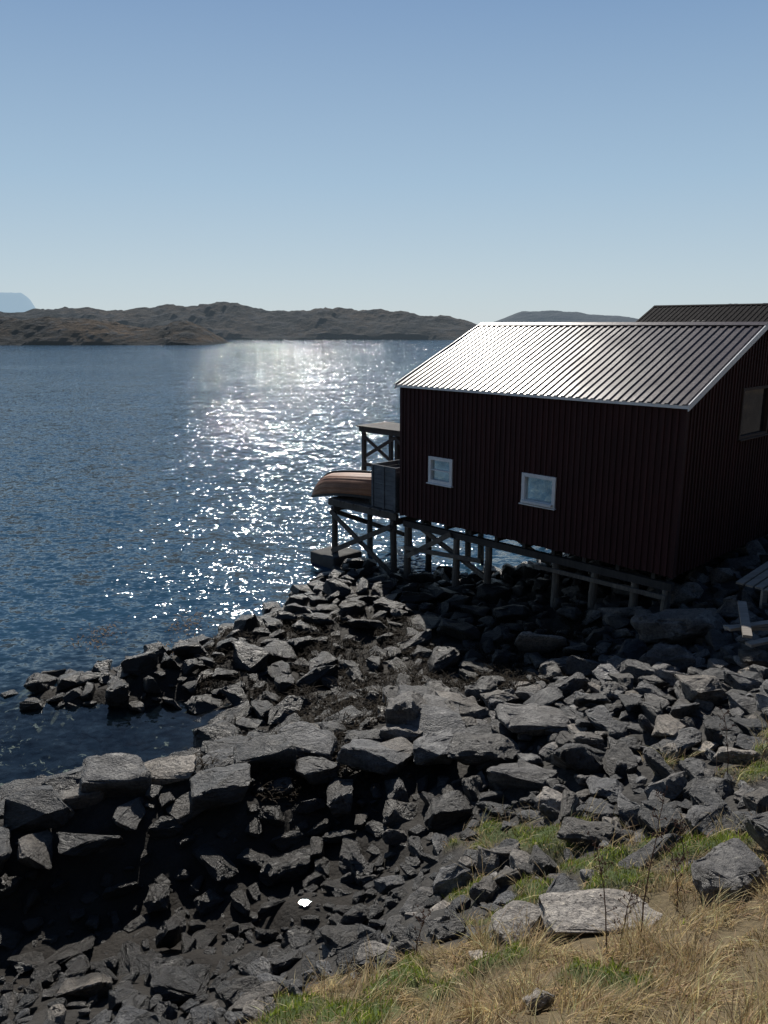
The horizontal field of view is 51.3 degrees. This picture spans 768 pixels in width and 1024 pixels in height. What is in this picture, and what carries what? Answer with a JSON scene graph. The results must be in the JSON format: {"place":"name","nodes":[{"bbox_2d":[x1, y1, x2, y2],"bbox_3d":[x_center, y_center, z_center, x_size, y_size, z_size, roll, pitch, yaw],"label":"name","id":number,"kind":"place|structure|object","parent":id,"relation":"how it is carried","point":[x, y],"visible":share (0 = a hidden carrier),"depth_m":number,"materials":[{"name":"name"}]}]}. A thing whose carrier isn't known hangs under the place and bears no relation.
{"place":"outdoors","nodes":[
{"label":"outdoors","id":0,"kind":"place"},
{"bbox_2d":[0,292,34,312],"bbox_3d":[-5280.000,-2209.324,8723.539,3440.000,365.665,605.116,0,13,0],"label":"mountain","id":1,"kind":"structure","parent":0,"point":[10,302],"depth_m":8575.01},
{"bbox_2d":[0,316,230,344],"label":"headland","id":2,"kind":"structure","parent":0,"point":[47,330],"depth_m":315.35,"materials":[{"name":"grey stone"}]},
{"bbox_2d":[0,302,476,339],"bbox_3d":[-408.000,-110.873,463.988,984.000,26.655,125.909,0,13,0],"label":"island hills","id":3,"kind":"structure","parent":0,"point":[230,321],"depth_m":432.62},
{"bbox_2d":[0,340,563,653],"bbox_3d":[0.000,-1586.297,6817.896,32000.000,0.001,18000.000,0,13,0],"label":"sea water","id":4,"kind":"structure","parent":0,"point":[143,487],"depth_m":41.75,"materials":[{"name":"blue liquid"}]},
{"bbox_2d":[61,607,212,654],"bbox_3d":[-6.286,3.139,19.909,4.030,0.062,4.510,0,13,0],"label":"floating kelp","id":5,"kind":"object","parent":4,"relation":"on","point":[125,632],"visible":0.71,"depth_m":20.27},
{"bbox_2d":[0,540,767,1023],"bbox_3d":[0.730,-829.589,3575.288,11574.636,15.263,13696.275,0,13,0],"label":"ground","id":6,"kind":"structure","parent":0,"point":[84,874],"depth_m":10.70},
{"bbox_2d":[0,530,767,1023],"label":"shore rocks","id":7,"kind":"object","parent":6,"relation":"on","point":[444,724],"visible":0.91,"depth_m":11.68,"materials":[{"name":"grey stone"}]},
{"bbox_2d":[180,598,616,803],"bbox_3d":[0.499,3.474,15.998,9.467,1.186,8.926,0,13,0],"label":"seaweed","id":8,"kind":"object","parent":7,"relation":"on","point":[413,678],"visible":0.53,"depth_m":16.59,"materials":[{"name":"plant"}]},
{"bbox_2d":[310,496,470,573],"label":"wooden deck","id":9,"kind":"structure","parent":6,"relation":"on","point":[335,554],"depth_m":25.48,"materials":[{"name":"grey wood"}]},
{"bbox_2d":[311,470,370,503],"bbox_3d":[-0.731,-0.881,25.899,1.658,1.341,4.157,-13,18,-43],"label":"rowing boat","id":10,"kind":"object","parent":9,"relation":"on","point":[348,483],"visible":0.69,"depth_m":25.44,"materials":[{"name":"brown wood"}]},
{"bbox_2d":[356,422,399,470],"bbox_3d":[0.820,-1.790,26.950,1.520,2.075,3.610,-13,18,-43],"label":"loading stage","id":11,"kind":"object","parent":9,"relation":"on","point":[391,429],"visible":0.35,"depth_m":27.09,"materials":[{"name":"grey wood"}]},
{"bbox_2d":[371,460,399,511],"bbox_3d":[0.388,-0.825,24.412,1.155,1.310,1.040,-13,18,-43],"label":"wooden crate","id":12,"kind":"object","parent":9,"relation":"on","point":[385,484],"visible":0.7,"depth_m":24.02,"materials":[{"name":"grey wood"}]},
{"bbox_2d":[413,904,432,954],"bbox_3d":[0.356,3.874,7.378,0.182,0.569,0.183,0,13,0],"label":"dried weed stalk","id":13,"kind":"object","parent":6,"relation":"on","point":[423,917],"visible":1,"depth_m":7.36,"materials":[{"name":"brown plant"}]},
{"bbox_2d":[194,711,767,1023],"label":"grass","id":14,"kind":"structure","parent":6,"relation":"on","point":[638,939],"depth_m":6.32,"materials":[{"name":"plant"}]},
{"bbox_2d":[394,322,767,610],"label":"boathouse","id":15,"kind":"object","parent":6,"relation":"on","point":[642,446],"visible":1,"depth_m":19.59,"materials":[{"name":"brown wood"}]},
{"bbox_2d":[426,456,452,487],"bbox_3d":[1.576,-1.128,22.262,0.180,0.780,0.940,-13,18,-43],"label":"window frame","id":16,"kind":"structure","parent":15,"relation":"in","point":[432,481],"depth_m":22.25,"materials":[{"name":"white paint"}]},
{"bbox_2d":[433,460,448,481],"bbox_3d":[1.616,-1.151,22.296,0.010,0.570,0.700,-13,18,-43],"label":"window glass","id":17,"kind":"structure","parent":15,"relation":"in","point":[440,465],"depth_m":22.31,"materials":[{"name":"glass"}]},
{"bbox_2d":[518,472,556,509],"bbox_3d":[3.852,-0.528,19.983,0.210,0.810,1.070,-13,18,-43],"label":"window frame","id":18,"kind":"structure","parent":15,"relation":"in","point":[550,506],"depth_m":19.96,"materials":[{"name":"white paint"}]},
{"bbox_2d":[526,477,551,502],"bbox_3d":[3.902,-0.554,20.027,0.010,0.600,0.830,-13,18,-43],"label":"window glass","id":19,"kind":"structure","parent":15,"relation":"in","point":[540,490],"depth_m":20.04,"materials":[{"name":"glass"}]},
{"bbox_2d":[737,385,767,441],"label":"window frame","id":20,"kind":"structure","parent":15,"relation":"in","point":[740,438],"depth_m":19.41,"materials":[{"name":"wood"}]},
{"bbox_2d":[741,388,766,435],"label":"window glass","id":21,"kind":"structure","parent":15,"relation":"in","point":[754,400],"depth_m":19.61,"materials":[{"name":"grey glass"}]},
{"bbox_2d":[587,831,616,952],"bbox_3d":[1.731,3.098,6.408,0.236,1.104,0.186,0,13,0],"label":"dried weed stalk","id":22,"kind":"object","parent":6,"relation":"on","point":[601,873],"visible":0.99,"depth_m":6.36,"materials":[{"name":"brown plant"}]},
{"bbox_2d":[617,880,638,946],"bbox_3d":[1.982,3.319,6.514,0.187,0.647,0.140,0,13,0],"label":"dried weed stalk","id":23,"kind":"object","parent":6,"relation":"on","point":[633,904],"visible":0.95,"depth_m":6.48,"materials":[{"name":"brown plant"}]},
{"bbox_2d":[640,786,667,932],"bbox_3d":[2.181,2.889,6.435,0.137,1.411,0.268,8,16,32],"label":"dried weed stalk","id":24,"kind":"object","parent":6,"relation":"on","point":[661,836],"visible":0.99,"depth_m":6.37,"materials":[{"name":"brown plant"}]},
{"bbox_2d":[663,845,683,910],"bbox_3d":[2.554,3.228,7.093,0.188,0.595,0.151,4,14,19],"label":"dried weed stalk","id":25,"kind":"object","parent":6,"relation":"on","point":[682,859],"visible":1,"depth_m":7.06,"materials":[{"name":"brown plant"}]},
{"bbox_2d":[672,818,688,858],"bbox_3d":[2.935,3.287,7.947,0.196,0.596,0.148,-9,16,-35],"label":"dried weed stalk","id":26,"kind":"object","parent":6,"relation":"on","point":[680,828],"visible":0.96,"depth_m":7.94,"materials":[{"name":"brown plant"}]},
{"bbox_2d":[718,707,734,774],"bbox_3d":[4.223,2.907,9.916,0.228,1.039,0.160,7,15,29],"label":"dried weed stalk","id":27,"kind":"object","parent":6,"relation":"on","point":[726,735],"visible":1,"depth_m":9.89,"materials":[{"name":"brown plant"}]},
{"bbox_2d":[723,601,767,647],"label":"plank pile","id":28,"kind":"object","parent":6,"relation":"on","point":[746,626],"visible":1,"depth_m":14.20,"materials":[{"name":"grey wood"}]},
{"bbox_2d":[736,561,767,608],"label":"gangway","id":29,"kind":"object","parent":6,"relation":"on","point":[759,574],"visible":0.71,"depth_m":17.01,"materials":[{"name":"grey wood"}]},
{"bbox_2d":[758,738,767,767],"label":"dried weed stalk","id":30,"kind":"object","parent":6,"relation":"on","point":[765,751],"visible":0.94,"depth_m":9.93,"materials":[{"name":"brown plant"}]},
{"bbox_2d":[0,0,767,324],"label":"sky","id":31,"kind":"structure","parent":0,"point":[474,161],"materials":[{"name":"blue"}]},
{"bbox_2d":[495,303,735,321],"bbox_3d":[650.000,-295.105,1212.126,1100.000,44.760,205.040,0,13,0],"label":"hills","id":32,"kind":"structure","parent":0,"point":[543,316],"depth_m":1170.48,"materials":[{"name":"grey stone"}]},
{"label":"stone foundation","id":33,"kind":"object","parent":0,"visible":0},
{"bbox_2d":[636,303,767,321],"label":"boathouse","id":34,"kind":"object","parent":33,"relation":"on","point":[755,312],"visible":0.29,"depth_m":47.01,"materials":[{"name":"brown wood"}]}
]}

